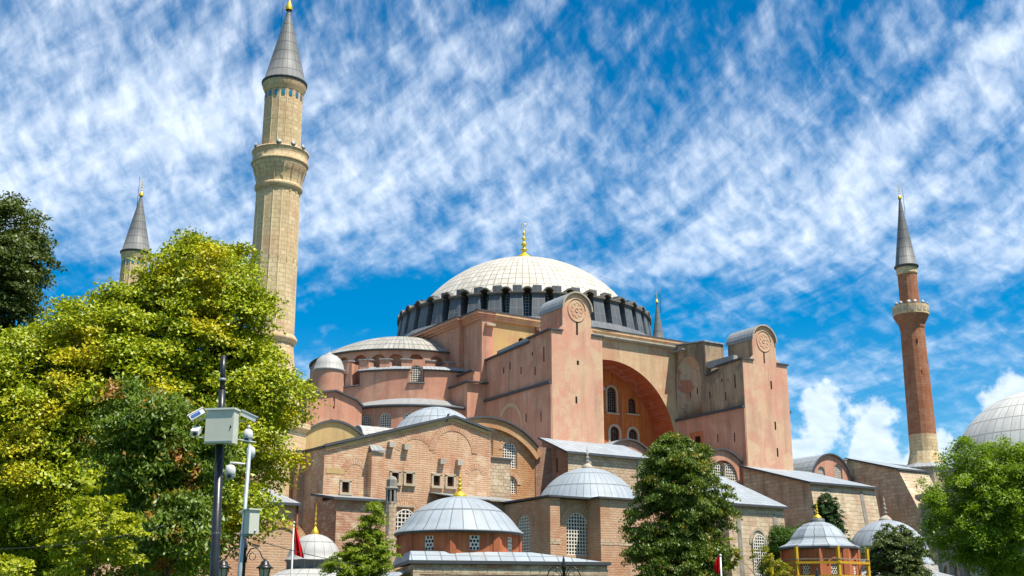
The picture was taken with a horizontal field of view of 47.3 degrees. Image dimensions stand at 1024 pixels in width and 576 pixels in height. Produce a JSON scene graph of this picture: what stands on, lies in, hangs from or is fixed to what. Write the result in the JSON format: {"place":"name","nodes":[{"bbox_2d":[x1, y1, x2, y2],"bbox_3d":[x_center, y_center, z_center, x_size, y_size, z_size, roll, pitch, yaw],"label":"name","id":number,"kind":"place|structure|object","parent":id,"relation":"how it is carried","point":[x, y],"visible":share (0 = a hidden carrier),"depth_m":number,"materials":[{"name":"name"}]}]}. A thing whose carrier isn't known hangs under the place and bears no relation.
{"place":"outdoors","nodes":[
{"label":"outdoors","id":0,"kind":"place"},
{"bbox_2d":[271,508,340,575],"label":"domed fountain house","id":1,"kind":"structure","parent":0,"point":[315,543],"depth_m":89.74,"materials":[{"name":"white stone"}]},
{"bbox_2d":[0,0,1023,464],"label":"sky","id":2,"kind":"structure","parent":0,"point":[742,163],"materials":[{"name":"blue"}]},
{"label":"ground","id":3,"kind":"structure","parent":0,"visible":0},
{"bbox_2d":[0,190,69,334],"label":"dark broadleaf tree","id":4,"kind":"object","parent":3,"relation":"on","point":[24,250],"visible":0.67,"depth_m":66.54,"materials":[{"name":"green plant"}]},
{"bbox_2d":[0,471,156,575],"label":"young shrub","id":5,"kind":"object","parent":3,"relation":"on","point":[85,515],"visible":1,"depth_m":25.53,"materials":[{"name":"green plant"}]},
{"bbox_2d":[117,179,150,299],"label":"stone minaret","id":6,"kind":"object","parent":3,"relation":"on","point":[136,240],"visible":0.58,"depth_m":178.66,"materials":[{"name":"stone"}]},
{"bbox_2d":[58,373,247,575],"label":"horse chestnut tree","id":7,"kind":"object","parent":3,"relation":"on","point":[156,455],"visible":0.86,"depth_m":33.12,"materials":[{"name":"green plant"}]},
{"bbox_2d":[0,226,332,575],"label":"plane tree","id":8,"kind":"object","parent":3,"relation":"on","point":[54,375],"visible":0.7,"depth_m":46.08,"materials":[{"name":"green plant"}]},
{"bbox_2d":[186,355,258,575],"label":"camera pole","id":9,"kind":"object","parent":3,"relation":"on","point":[221,426],"visible":1,"depth_m":19.30,"materials":[{"name":"grey metal"}]},
{"bbox_2d":[0,525,166,548],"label":"cable","id":10,"kind":"object","parent":9,"relation":"attached to","point":[80,542],"visible":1,"depth_m":18.88,"materials":[{"name":"black paint"}]},
{"bbox_2d":[225,445,261,575],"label":"camera pole","id":11,"kind":"object","parent":3,"relation":"on","point":[250,522],"visible":1,"depth_m":19.70,"materials":[{"name":"metal"}]},
{"bbox_2d":[245,536,361,564],"bbox_3d":[-3.900,5.053,22.413,0.013,0.246,5.874,-4,-16,13],"label":"cable","id":12,"kind":"object","parent":11,"relation":"attached to","point":[300,552],"visible":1,"depth_m":21.96,"materials":[{"name":"black paint"}]},
{"bbox_2d":[219,537,273,575],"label":"street lamp","id":13,"kind":"object","parent":3,"relation":"on","point":[264,567],"visible":0.88,"depth_m":32.24,"materials":[{"name":"black metal"}]},
{"bbox_2d":[238,0,310,498],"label":"stone minaret","id":14,"kind":"object","parent":3,"relation":"on","point":[279,161],"visible":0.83,"depth_m":126.16,"materials":[{"name":"stone"}]},
{"bbox_2d":[290,521,303,575],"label":"flagpole","id":15,"kind":"object","parent":3,"relation":"on","point":[296,544],"visible":0.81,"depth_m":48.13,"materials":[{"name":"white metal"}]},
{"bbox_2d":[319,500,401,575],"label":"young tree","id":16,"kind":"object","parent":3,"relation":"on","point":[372,545],"visible":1,"depth_m":53.05,"materials":[{"name":"green plant"}]},
{"bbox_2d":[385,476,397,572],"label":"stone chimney","id":17,"kind":"object","parent":3,"relation":"on","point":[391,487],"visible":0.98,"depth_m":94.85,"materials":[{"name":"beige stone"}]},
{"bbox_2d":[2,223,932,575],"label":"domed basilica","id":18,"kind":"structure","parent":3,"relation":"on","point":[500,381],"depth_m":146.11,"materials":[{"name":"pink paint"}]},
{"bbox_2d":[338,479,352,495],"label":"window","id":19,"kind":"structure","parent":18,"relation":"in","point":[344,486],"depth_m":114.29,"materials":[{"name":"beige stone"}]},
{"bbox_2d":[362,414,370,425],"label":"window","id":20,"kind":"structure","parent":18,"relation":"in","point":[366,419],"depth_m":145.86,"materials":[{"name":"glass"}]},
{"bbox_2d":[380,413,390,427],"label":"window","id":21,"kind":"structure","parent":18,"relation":"in","point":[385,419],"depth_m":144.93,"materials":[{"name":"glass"}]},
{"bbox_2d":[389,470,401,485],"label":"window","id":22,"kind":"structure","parent":18,"relation":"in","point":[395,472],"depth_m":117.40,"materials":[{"name":"beige stone"}]},
{"bbox_2d":[396,509,412,539],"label":"window","id":23,"kind":"structure","parent":18,"relation":"in","point":[402,515],"depth_m":116.54,"materials":[{"name":"stone"}]},
{"bbox_2d":[403,471,415,486],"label":"window","id":24,"kind":"structure","parent":18,"relation":"in","point":[407,474],"depth_m":118.18,"materials":[{"name":"beige stone"}]},
{"bbox_2d":[410,365,421,381],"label":"window","id":25,"kind":"structure","parent":18,"relation":"in","point":[416,374],"depth_m":151.82,"materials":[{"name":"glass"}]},
{"bbox_2d":[430,473,443,488],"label":"window","id":26,"kind":"structure","parent":18,"relation":"in","point":[434,476],"depth_m":119.74,"materials":[{"name":"beige stone"}]},
{"bbox_2d":[444,474,456,488],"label":"window","id":27,"kind":"structure","parent":18,"relation":"in","point":[448,480],"depth_m":120.62,"materials":[{"name":"beige stone"}]},
{"bbox_2d":[485,296,488,309],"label":"drum window","id":28,"kind":"structure","parent":18,"relation":"in","point":[487,300],"depth_m":163.25,"materials":[{"name":"glass"}]},
{"bbox_2d":[504,295,509,312],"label":"drum window","id":29,"kind":"structure","parent":18,"relation":"in","point":[507,299],"depth_m":162.52,"materials":[{"name":"glass"}]},
{"bbox_2d":[503,442,515,468],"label":"window","id":30,"kind":"structure","parent":18,"relation":"in","point":[509,449],"depth_m":129.47,"materials":[{"name":"stone"}]},
{"bbox_2d":[510,477,515,493],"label":"window","id":31,"kind":"structure","parent":18,"relation":"in","point":[512,482],"depth_m":128.69,"materials":[{"name":"stone"}]},
{"bbox_2d":[523,295,530,315],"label":"drum window","id":32,"kind":"structure","parent":18,"relation":"in","point":[527,299],"depth_m":162.24,"materials":[{"name":"glass"}]},
{"bbox_2d":[545,295,549,302],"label":"drum window","id":33,"kind":"structure","parent":18,"relation":"in","point":[547,298],"depth_m":162.83,"materials":[{"name":"glass"}]},
{"bbox_2d":[607,387,614,412],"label":"window","id":34,"kind":"structure","parent":18,"relation":"in","point":[612,390],"depth_m":163.27,"materials":[{"name":"black glass"}]},
{"bbox_2d":[611,427,617,441],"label":"window","id":35,"kind":"structure","parent":18,"relation":"in","point":[612,428],"depth_m":162.22,"materials":[{"name":"black glass"}]},
{"bbox_2d":[628,398,634,413],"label":"window","id":36,"kind":"structure","parent":18,"relation":"in","point":[630,400],"depth_m":165.00,"materials":[{"name":"black glass"}]},
{"bbox_2d":[629,429,635,439],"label":"window","id":37,"kind":"structure","parent":18,"relation":"in","point":[630,431],"depth_m":163.91,"materials":[{"name":"black glass"}]},
{"bbox_2d":[695,436,700,443],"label":"small window","id":38,"kind":"structure","parent":18,"relation":"in","point":[697,439],"depth_m":158.33,"materials":[{"name":"black glass"}]},
{"bbox_2d":[712,463,721,475],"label":"window","id":39,"kind":"structure","parent":18,"relation":"in","point":[717,466],"depth_m":148.73,"materials":[{"name":"stone"}]},
{"bbox_2d":[716,461,727,473],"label":"window back","id":40,"kind":"structure","parent":18,"relation":"in","point":[720,462],"depth_m":149.46,"materials":[{"name":"black paint"}]},
{"bbox_2d":[725,464,736,482],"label":"window","id":41,"kind":"structure","parent":18,"relation":"in","point":[729,471],"depth_m":149.74,"materials":[{"name":"stone"}]},
{"bbox_2d":[752,534,766,575],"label":"window","id":42,"kind":"structure","parent":18,"relation":"in","point":[758,540],"depth_m":127.16,"materials":[{"name":"stone"}]},
{"bbox_2d":[818,467,823,474],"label":"window","id":43,"kind":"structure","parent":18,"relation":"in","point":[820,470],"depth_m":158.52,"materials":[{"name":"stone"}]},
{"bbox_2d":[834,464,841,478],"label":"window","id":44,"kind":"structure","parent":18,"relation":"in","point":[837,468],"depth_m":160.23,"materials":[{"name":"stone"}]},
{"bbox_2d":[381,474,610,575],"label":"domed kiosk","id":45,"kind":"object","parent":3,"relation":"on","point":[459,532],"visible":0.98,"depth_m":79.48,"materials":[{"name":"metal"}]},
{"bbox_2d":[425,536,432,549],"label":"window","id":46,"kind":"structure","parent":45,"relation":"in","point":[428,539],"depth_m":79.69,"materials":[{"name":"stone"}]},
{"bbox_2d":[469,535,479,549],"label":"window","id":47,"kind":"structure","parent":45,"relation":"in","point":[474,539],"depth_m":79.44,"materials":[{"name":"stone"}]},
{"bbox_2d":[508,537,511,551],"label":"window","id":48,"kind":"structure","parent":45,"relation":"in","point":[509,539],"depth_m":81.40,"materials":[{"name":"stone"}]},
{"bbox_2d":[547,555,580,575],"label":"street lamp","id":49,"kind":"object","parent":3,"relation":"on","point":[563,566],"visible":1,"depth_m":29.14,"materials":[{"name":"black metal"}]},
{"bbox_2d":[501,448,687,575],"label":"domed tomb","id":50,"kind":"object","parent":3,"relation":"on","point":[575,513],"visible":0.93,"depth_m":110.51,"materials":[{"name":"beige brick"}]},
{"bbox_2d":[518,514,529,551],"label":"window","id":51,"kind":"structure","parent":50,"relation":"in","point":[524,522],"depth_m":111.59,"materials":[{"name":"stone"}]},
{"bbox_2d":[566,513,586,554],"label":"window","id":52,"kind":"structure","parent":50,"relation":"in","point":[576,522],"depth_m":110.52,"materials":[{"name":"stone"}]},
{"bbox_2d":[653,290,663,337],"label":"stone minaret","id":53,"kind":"object","parent":3,"relation":"on","point":[657,331],"visible":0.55,"depth_m":220.32,"materials":[{"name":"stone"}]},
{"bbox_2d":[617,431,742,575],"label":"horse chestnut tree","id":54,"kind":"object","parent":3,"relation":"on","point":[685,535],"visible":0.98,"depth_m":81.61,"materials":[{"name":"green plant"}]},
{"bbox_2d":[714,554,721,575],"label":"flagpole","id":55,"kind":"object","parent":3,"relation":"on","point":[718,565],"visible":1,"depth_m":47.98,"materials":[{"name":"white"}]},
{"bbox_2d":[722,536,793,575],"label":"sapling","id":56,"kind":"object","parent":3,"relation":"on","point":[780,570],"visible":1,"depth_m":67.01,"materials":[{"name":"green plant"}]},
{"bbox_2d":[753,520,808,575],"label":"tree","id":57,"kind":"object","parent":3,"relation":"on","point":[777,537],"visible":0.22,"depth_m":94.73,"materials":[{"name":"green plant"}]},
{"bbox_2d":[769,546,870,575],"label":"timber scaffold","id":58,"kind":"object","parent":3,"relation":"on","point":[838,561],"visible":0.59,"depth_m":80.88,"materials":[{"name":"yellow wood"}]},
{"bbox_2d":[779,502,861,575],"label":"red kiosk","id":59,"kind":"object","parent":3,"relation":"on","point":[817,536],"visible":0.9,"depth_m":83.34,"materials":[{"name":"metal"}]},
{"bbox_2d":[803,564,809,574],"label":"window","id":60,"kind":"structure","parent":59,"relation":"in","point":[806,570],"depth_m":82.94,"materials":[{"name":"stone"}]},
{"bbox_2d":[831,564,836,574],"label":"window","id":61,"kind":"structure","parent":59,"relation":"in","point":[833,566],"depth_m":82.44,"materials":[{"name":"stone"}]},
{"bbox_2d":[811,489,853,542],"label":"cypress tree","id":62,"kind":"object","parent":3,"relation":"on","point":[829,512],"visible":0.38,"depth_m":106.27,"materials":[{"name":"green plant"}]},
{"bbox_2d":[860,523,936,575],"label":"round tree","id":63,"kind":"object","parent":3,"relation":"on","point":[904,555],"visible":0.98,"depth_m":89.25,"materials":[{"name":"green plant"}]},
{"bbox_2d":[852,496,951,575],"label":"domed tomb","id":64,"kind":"object","parent":3,"relation":"on","point":[863,536],"visible":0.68,"depth_m":105.88,"materials":[{"name":"white stone"}]},
{"bbox_2d":[892,185,949,487],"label":"brick minaret","id":65,"kind":"object","parent":3,"relation":"on","point":[910,312],"visible":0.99,"depth_m":172.25,"materials":[{"name":"brick"}]},
{"bbox_2d":[913,434,1023,575],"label":"bright green tree","id":66,"kind":"object","parent":3,"relation":"on","point":[994,544],"visible":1,"depth_m":56.02,"materials":[{"name":"green plant"}]},
{"bbox_2d":[915,392,1023,575],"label":"domed tomb","id":67,"kind":"object","parent":3,"relation":"on","point":[1004,416],"visible":0.3,"depth_m":124.07,"materials":[{"name":"white stone"}]}
]}

